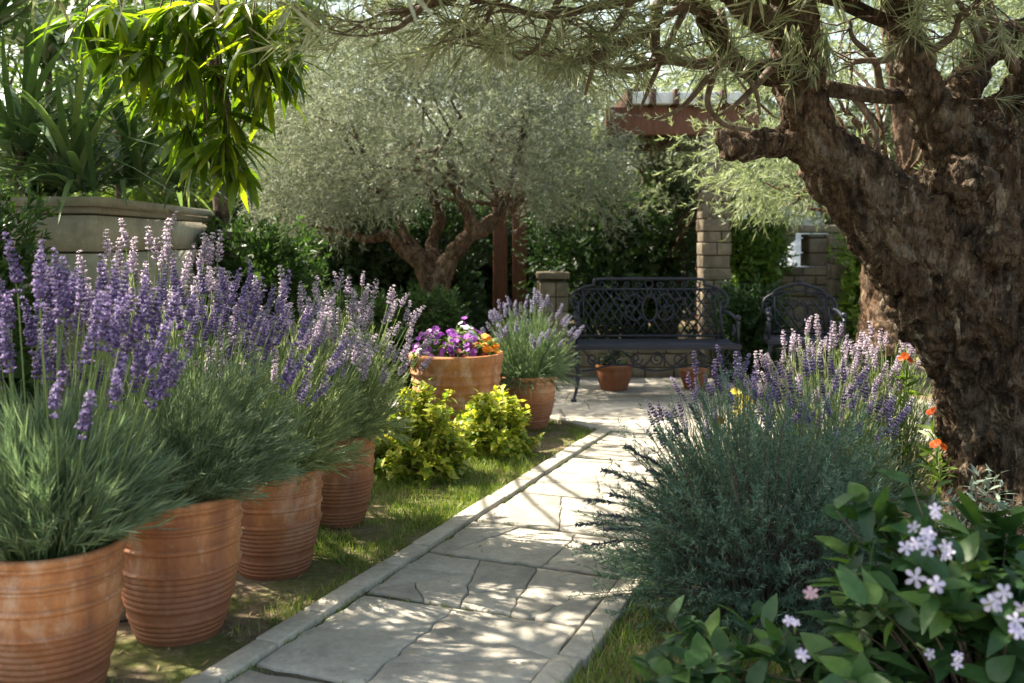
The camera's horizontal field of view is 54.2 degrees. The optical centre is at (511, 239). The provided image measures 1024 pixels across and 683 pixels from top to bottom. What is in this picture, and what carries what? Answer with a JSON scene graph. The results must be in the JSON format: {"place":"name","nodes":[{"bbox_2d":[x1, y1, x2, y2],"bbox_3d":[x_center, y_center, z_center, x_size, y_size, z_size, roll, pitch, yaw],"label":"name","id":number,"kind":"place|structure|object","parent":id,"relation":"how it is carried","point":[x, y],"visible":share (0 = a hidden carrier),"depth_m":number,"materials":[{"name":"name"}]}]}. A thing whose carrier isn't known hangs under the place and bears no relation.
{"place":"outdoors","nodes":[
{"label":"outdoors","id":0,"kind":"place"},
{"bbox_2d":[0,0,179,63],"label":"strap leaf plant","id":1,"kind":"object","parent":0,"point":[20,15],"visible":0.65,"depth_m":5.51,"materials":[{"name":"green plant"}]},
{"bbox_2d":[0,0,189,196],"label":"strap leaf plant","id":2,"kind":"object","parent":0,"point":[54,43],"visible":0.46,"depth_m":6.01,"materials":[{"name":"green plant"}]},
{"bbox_2d":[20,0,272,198],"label":"strap leaf plant","id":3,"kind":"object","parent":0,"point":[107,83],"visible":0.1,"depth_m":6.54,"materials":[{"name":"green plant"}]},
{"bbox_2d":[0,0,1022,226],"label":"sky","id":4,"kind":"structure","parent":0,"point":[334,7],"materials":[{"name":"white"}]},
{"bbox_2d":[105,321,945,682],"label":"lawn","id":5,"kind":"structure","parent":0,"point":[135,661],"depth_m":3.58,"materials":[{"name":"green plant"}]},
{"bbox_2d":[0,173,86,460],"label":"shrub","id":6,"kind":"object","parent":5,"relation":"on","point":[26,248],"visible":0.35,"depth_m":4.37,"materials":[{"name":"green plant"}]},
{"bbox_2d":[0,524,128,682],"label":"terracotta pot","id":7,"kind":"object","parent":5,"relation":"on","point":[59,619],"visible":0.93,"depth_m":2.69,"materials":[{"name":"ceramic"}]},
{"bbox_2d":[0,232,199,560],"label":"lavender plant","id":8,"kind":"object","parent":7,"relation":"on","point":[75,484],"visible":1,"depth_m":2.79,"materials":[{"name":"green plant"}]},
{"bbox_2d":[0,196,215,430],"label":"stone planter","id":9,"kind":"object","parent":5,"relation":"on","point":[84,223],"visible":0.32,"depth_m":5.41,"materials":[{"name":"beige stone"}]},
{"bbox_2d":[0,3,183,224],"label":"strap leaf plant","id":10,"kind":"object","parent":9,"relation":"on","point":[32,85],"visible":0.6,"depth_m":5.40,"materials":[{"name":"green plant"}]},
{"bbox_2d":[0,57,183,220],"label":"strap leaf plant","id":11,"kind":"object","parent":9,"relation":"on","point":[44,190],"visible":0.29,"depth_m":5.84,"materials":[{"name":"green plant"}]},
{"bbox_2d":[0,39,237,222],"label":"strap leaf plant","id":12,"kind":"object","parent":9,"relation":"on","point":[73,170],"visible":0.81,"depth_m":5.30,"materials":[{"name":"green plant"}]},
{"bbox_2d":[1,57,271,204],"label":"strap leaf plant","id":13,"kind":"object","parent":9,"relation":"on","point":[123,128],"visible":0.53,"depth_m":5.77,"materials":[{"name":"green plant"}]},
{"bbox_2d":[77,84,304,211],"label":"strap leaf plant","id":14,"kind":"object","parent":9,"relation":"on","point":[174,178],"visible":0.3,"depth_m":6.43,"materials":[{"name":"green plant"}]},
{"bbox_2d":[120,598,127,620],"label":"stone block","id":15,"kind":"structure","parent":5,"relation":"on","point":[123,617],"depth_m":3.40,"materials":[{"name":"grey stone"}]},
{"bbox_2d":[0,0,277,208],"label":"tall tree","id":16,"kind":"object","parent":5,"relation":"on","point":[13,72],"visible":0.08,"depth_m":11.28,"materials":[{"name":"green plant"}]},
{"bbox_2d":[43,211,271,454],"bbox_3d":[-1.491,0.588,4.242,1.144,1.429,0.833,0,0,0],"label":"lavender plant","id":17,"kind":"object","parent":5,"relation":"on","point":[204,259],"visible":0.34,"depth_m":4.19,"materials":[{"name":"purple plant"}]},
{"bbox_2d":[29,0,337,267],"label":"long leaf tree","id":18,"kind":"object","parent":5,"relation":"on","point":[196,53],"visible":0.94,"depth_m":4.62,"materials":[{"name":"green plant"}]},
{"bbox_2d":[121,489,245,646],"bbox_3d":[-1.105,1.064,3.321,0.434,0.471,0.430,0,0,40],"label":"terracotta pot","id":19,"kind":"object","parent":5,"relation":"on","point":[179,575],"visible":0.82,"depth_m":3.16,"materials":[{"name":"ceramic"}]},
{"bbox_2d":[108,259,353,509],"bbox_3d":[-1.022,0.472,3.322,0.816,0.819,0.754,0,0,-39],"label":"lavender plant","id":20,"kind":"object","parent":19,"relation":"on","point":[219,467],"visible":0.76,"depth_m":3.26,"materials":[{"name":"green plant"}]},
{"bbox_2d":[9,0,388,238],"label":"tall tree","id":21,"kind":"object","parent":5,"relation":"on","point":[245,109],"visible":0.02,"depth_m":13.36,"materials":[{"name":"green plant"}]},
{"bbox_2d":[192,213,339,393],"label":"shrub","id":22,"kind":"object","parent":5,"relation":"on","point":[266,257],"visible":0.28,"depth_m":7.32,"materials":[{"name":"green plant"}]},
{"bbox_2d":[238,468,324,580],"bbox_3d":[-0.934,1.094,3.939,0.394,0.411,0.398,0,0,28],"label":"terracotta pot","id":23,"kind":"object","parent":5,"relation":"on","point":[278,538],"visible":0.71,"depth_m":3.79,"materials":[{"name":"ceramic"}]},
{"bbox_2d":[188,265,382,493],"bbox_3d":[-0.903,0.540,3.956,0.761,0.881,0.723,0,0,0],"label":"lavender plant","id":24,"kind":"object","parent":23,"relation":"on","point":[333,416],"visible":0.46,"depth_m":3.87,"materials":[{"name":"green plant"}]},
{"bbox_2d":[198,162,496,339],"bbox_3d":[-1.817,0.297,10.692,3.317,2.296,1.552,0,0,0],"label":"hedge","id":25,"kind":"object","parent":5,"relation":"on","point":[384,265],"visible":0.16,"depth_m":10.44,"materials":[{"name":"green plant"}]},
{"bbox_2d":[320,435,375,528],"bbox_3d":[-0.789,1.092,4.600,0.337,0.416,0.333,0,0,42],"label":"terracotta pot","id":26,"kind":"object","parent":5,"relation":"on","point":[344,503],"visible":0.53,"depth_m":4.48,"materials":[{"name":"ceramic"}]},
{"bbox_2d":[272,269,439,452],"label":"lavender plant","id":27,"kind":"object","parent":26,"relation":"on","point":[373,424],"visible":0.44,"depth_m":4.54,"materials":[{"name":"green plant"}]},
{"bbox_2d":[117,443,637,679],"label":"leaf litter","id":28,"kind":"object","parent":5,"relation":"on","point":[343,614],"visible":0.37,"depth_m":3.40,"materials":[{"name":"brown plant"}]},
{"bbox_2d":[312,282,473,393],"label":"shrub","id":29,"kind":"object","parent":5,"relation":"on","point":[440,319],"visible":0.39,"depth_m":8.43,"materials":[{"name":"green plant"}]},
{"bbox_2d":[222,0,612,228],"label":"tall tree","id":30,"kind":"object","parent":5,"relation":"on","point":[399,119],"visible":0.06,"depth_m":14.00,"materials":[{"name":"green plant"}]},
{"bbox_2d":[373,378,476,487],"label":"golden shrub","id":31,"kind":"object","parent":5,"relation":"on","point":[430,451],"visible":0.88,"depth_m":5.37,"materials":[{"name":"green plant"}]},
{"bbox_2d":[235,0,659,318],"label":"olive tree","id":32,"kind":"object","parent":5,"relation":"on","point":[431,265],"visible":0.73,"depth_m":8.93,"materials":[{"name":"green plant"}]},
{"bbox_2d":[181,409,714,682],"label":"kerb","id":33,"kind":"structure","parent":5,"relation":"on","point":[261,647],"depth_m":3.47,"materials":[{"name":"stone"}]},
{"bbox_2d":[408,347,502,433],"bbox_3d":[-0.369,1.019,6.601,0.627,0.561,0.633,0,0,6],"label":"terracotta pot","id":34,"kind":"object","parent":5,"relation":"on","point":[462,377],"visible":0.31,"depth_m":6.33,"materials":[{"name":"ceramic"}]},
{"bbox_2d":[409,348,439,369],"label":"bedding plant","id":35,"kind":"object","parent":34,"relation":"on","point":[425,354],"visible":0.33,"depth_m":6.43,"materials":[{"name":"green plant"}]},
{"bbox_2d":[411,326,465,356],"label":"bedding plant","id":36,"kind":"object","parent":34,"relation":"on","point":[442,351],"visible":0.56,"depth_m":6.50,"materials":[{"name":"purple plant"}]},
{"bbox_2d":[447,316,482,356],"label":"bedding plant","id":37,"kind":"object","parent":34,"relation":"on","point":[468,328],"visible":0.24,"depth_m":6.63,"materials":[{"name":"white plant"}]},
{"bbox_2d":[445,334,485,356],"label":"bedding plant","id":38,"kind":"object","parent":34,"relation":"on","point":[469,349],"visible":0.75,"depth_m":6.43,"materials":[{"name":"purple plant"}]},
{"bbox_2d":[473,333,506,357],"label":"bedding plant","id":39,"kind":"object","parent":34,"relation":"on","point":[486,341],"visible":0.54,"depth_m":6.53,"materials":[{"name":"orange plant"}]},
{"bbox_2d":[409,182,581,343],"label":"hedge","id":40,"kind":"object","parent":5,"relation":"on","point":[485,278],"visible":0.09,"depth_m":12.17,"materials":[{"name":"green plant"}]},
{"bbox_2d":[450,384,544,464],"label":"golden shrub","id":41,"kind":"object","parent":5,"relation":"on","point":[492,426],"visible":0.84,"depth_m":5.93,"materials":[{"name":"yellow plant"}]},
{"bbox_2d":[28,0,1023,534],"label":"olive tree","id":42,"kind":"object","parent":5,"relation":"on","point":[936,244],"visible":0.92,"depth_m":4.26,"materials":[{"name":"brown plant"}]},
{"bbox_2d":[499,373,557,430],"bbox_3d":[0.097,1.117,6.949,0.439,0.366,0.444,0,0,25],"label":"terracotta pot","id":43,"kind":"object","parent":5,"relation":"on","point":[541,406],"visible":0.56,"depth_m":6.78,"materials":[{"name":"ceramic"}]},
{"bbox_2d":[474,288,583,397],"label":"lavender plant","id":44,"kind":"object","parent":43,"relation":"on","point":[517,362],"visible":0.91,"depth_m":6.84,"materials":[{"name":"green plant"}]},
{"bbox_2d":[536,271,569,376],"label":"stone pillar","id":45,"kind":"structure","parent":5,"relation":"on","point":[554,285],"depth_m":9.36,"materials":[{"name":"beige stone"}]},
{"bbox_2d":[511,152,732,345],"bbox_3d":[1.229,0.243,10.922,2.498,2.376,1.278,0,0,0],"label":"hedge","id":46,"kind":"object","parent":5,"relation":"on","point":[648,255],"visible":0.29,"depth_m":10.68,"materials":[{"name":"green plant"}]},
{"bbox_2d":[486,88,758,344],"bbox_3d":[1.050,-0.058,10.500,2.700,2.715,2.350,0,0,0],"label":"pergola","id":47,"kind":"object","parent":5,"relation":"on","point":[680,126],"visible":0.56,"depth_m":9.48,"materials":[{"name":"brown wood"}]},
{"bbox_2d":[440,0,846,322],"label":"tall tree","id":48,"kind":"object","parent":5,"relation":"on","point":[648,158],"visible":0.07,"depth_m":14.42,"materials":[{"name":"green plant"}]},
{"bbox_2d":[504,346,828,377],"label":"wall","id":49,"kind":"structure","parent":5,"relation":"on","point":[646,355],"depth_m":9.40,"materials":[{"name":"stone"}]},
{"bbox_2d":[539,60,794,338],"bbox_3d":[1.709,-0.331,10.899,2.875,3.336,2.463,0,0,0],"label":"olive tree","id":50,"kind":"object","parent":5,"relation":"on","point":[684,165],"visible":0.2,"depth_m":10.71,"materials":[{"name":"green plant"}]},
{"bbox_2d":[696,136,731,377],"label":"stone pillar","id":51,"kind":"structure","parent":5,"relation":"on","point":[713,259],"depth_m":9.38,"materials":[{"name":"beige stone"}]},
{"bbox_2d":[627,593,801,682],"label":"leafy plant","id":52,"kind":"object","parent":5,"relation":"on","point":[698,665],"visible":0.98,"depth_m":2.64,"materials":[{"name":"green plant"}]},
{"bbox_2d":[698,412,734,492],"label":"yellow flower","id":53,"kind":"object","parent":5,"relation":"on","point":[710,439],"visible":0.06,"depth_m":4.55,"materials":[{"name":"green plant"}]},
{"bbox_2d":[633,344,826,534],"bbox_3d":[0.975,0.881,4.355,0.948,0.843,0.682,0,0,0],"label":"lavender plant","id":54,"kind":"object","parent":5,"relation":"on","point":[720,405],"visible":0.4,"depth_m":4.35,"materials":[{"name":"purple plant"}]},
{"bbox_2d":[723,388,757,453],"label":"yellow flower","id":55,"kind":"object","parent":5,"relation":"on","point":[733,391],"visible":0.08,"depth_m":4.75,"materials":[{"name":"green plant"}]},
{"bbox_2d":[704,273,790,382],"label":"shrub","id":56,"kind":"object","parent":5,"relation":"on","point":[747,308],"visible":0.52,"depth_m":9.06,"materials":[{"name":"green plant"}]},
{"bbox_2d":[696,168,799,345],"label":"shrub","id":57,"kind":"object","parent":5,"relation":"on","point":[751,258],"visible":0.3,"depth_m":9.77,"materials":[{"name":"green plant"}]},
{"bbox_2d":[563,362,956,659],"bbox_3d":[0.904,0.966,3.627,1.469,1.042,1.194,0,0,0],"label":"rosemary bush","id":58,"kind":"object","parent":5,"relation":"on","point":[736,540],"visible":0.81,"depth_m":3.47,"materials":[{"name":"green plant"}]},
{"bbox_2d":[731,168,828,266],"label":"building","id":59,"kind":"structure","parent":5,"relation":"on","point":[796,243],"depth_m":14.08,"materials":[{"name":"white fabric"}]},
{"bbox_2d":[730,225,860,372],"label":"garden wall","id":60,"kind":"structure","parent":5,"relation":"on","point":[822,272],"depth_m":9.89,"materials":[{"name":"stone"}]},
{"bbox_2d":[745,347,914,540],"bbox_3d":[1.375,0.879,4.301,0.760,0.845,0.663,0,0,-19],"label":"lavender plant","id":61,"kind":"object","parent":5,"relation":"on","point":[886,410],"visible":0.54,"depth_m":4.27,"materials":[{"name":"purple plant"}]},
{"bbox_2d":[744,314,922,497],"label":"lavender plant","id":62,"kind":"object","parent":5,"relation":"on","point":[796,375],"visible":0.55,"depth_m":5.05,"materials":[{"name":"purple plant"}]},
{"bbox_2d":[660,0,1023,233],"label":"tall tree","id":63,"kind":"object","parent":5,"relation":"on","point":[887,123],"visible":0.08,"depth_m":13.83,"materials":[{"name":"green plant"}]},
{"bbox_2d":[713,470,1023,682],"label":"flowering shrub","id":64,"kind":"object","parent":5,"relation":"on","point":[953,608],"visible":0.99,"depth_m":2.50,"materials":[{"name":"green plant"}]},
{"bbox_2d":[824,229,915,381],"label":"shrub","id":65,"kind":"object","parent":5,"relation":"on","point":[848,303],"visible":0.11,"depth_m":9.30,"materials":[{"name":"green plant"}]},
{"bbox_2d":[837,321,942,496],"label":"lavender plant","id":66,"kind":"object","parent":5,"relation":"on","point":[912,429],"visible":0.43,"depth_m":5.07,"materials":[{"name":"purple plant"}]},
{"bbox_2d":[887,352,925,486],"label":"orange flower","id":67,"kind":"object","parent":5,"relation":"on","point":[903,356],"visible":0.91,"depth_m":4.95,"materials":[{"name":"green plant"}]},
{"bbox_2d":[913,407,943,507],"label":"orange flower","id":68,"kind":"object","parent":5,"relation":"on","point":[931,411],"visible":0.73,"depth_m":4.76,"materials":[{"name":"green plant"}]},
{"bbox_2d":[918,439,959,526],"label":"orange flower","id":69,"kind":"object","parent":5,"relation":"on","point":[936,443],"visible":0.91,"depth_m":4.50,"materials":[{"name":"green plant"}]},
{"bbox_2d":[929,463,1023,538],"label":"silver plant","id":70,"kind":"object","parent":5,"relation":"on","point":[972,484],"visible":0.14,"depth_m":4.04,"materials":[{"name":"green plant"}]},
{"bbox_2d":[228,380,929,682],"bbox_3d":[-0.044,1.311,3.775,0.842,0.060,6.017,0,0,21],"label":"path","id":71,"kind":"structure","parent":0,"point":[339,647],"depth_m":3.57,"materials":[{"name":"grey stone"}]},
{"bbox_2d":[379,377,934,441],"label":"terrace","id":72,"kind":"structure","parent":0,"point":[607,409],"depth_m":7.89,"materials":[{"name":"beige stone"}]},
{"bbox_2d":[595,362,632,390],"bbox_3d":[0.880,1.178,8.620,0.329,0.220,0.329,0,0,0],"label":"terracotta pot","id":73,"kind":"object","parent":72,"relation":"on","point":[618,378],"visible":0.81,"depth_m":8.50,"materials":[{"name":"ceramic"}]},
{"bbox_2d":[597,350,631,372],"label":"potted plant","id":74,"kind":"object","parent":73,"relation":"on","point":[614,358],"visible":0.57,"depth_m":8.61,"materials":[{"name":"green plant"}]},
{"bbox_2d":[570,277,741,401],"bbox_3d":[1.168,0.802,8.235,1.409,0.971,0.560,0,0,-1],"label":"garden bench","id":75,"kind":"object","parent":72,"relation":"on","point":[619,345],"visible":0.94,"depth_m":8.43,"materials":[{"name":"paint"}]},
{"bbox_2d":[680,367,708,389],"bbox_3d":[1.580,1.203,8.660,0.254,0.170,0.254,0,0,0],"label":"terracotta pot","id":76,"kind":"object","parent":72,"relation":"on","point":[684,373],"visible":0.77,"depth_m":8.57,"materials":[{"name":"ceramic"}]},
{"bbox_2d":[761,279,846,393],"bbox_3d":[2.494,0.816,8.562,0.709,0.945,0.552,0,0,8],"label":"garden chair","id":77,"kind":"object","parent":72,"relation":"on","point":[770,340],"visible":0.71,"depth_m":8.75,"materials":[{"name":"paint"}]},
{"bbox_2d":[639,0,1023,356],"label":"olive tree","id":78,"kind":"object","parent":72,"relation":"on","point":[905,152],"visible":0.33,"depth_m":7.20,"materials":[{"name":"green plant"}]},
{"label":"ground","id":79,"kind":"structure","parent":0,"visible":0},
{"bbox_2d":[0,97,917,314],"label":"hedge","id":80,"kind":"object","parent":79,"relation":"on","point":[829,223],"depth_m":17.67,"materials":[{"name":"green plant"}]},
{"bbox_2d":[923,0,1023,161],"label":"tall tree","id":81,"kind":"object","parent":79,"relation":"on","point":[940,57],"visible":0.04,"depth_m":13.07,"materials":[{"name":"green plant"}]}
]}

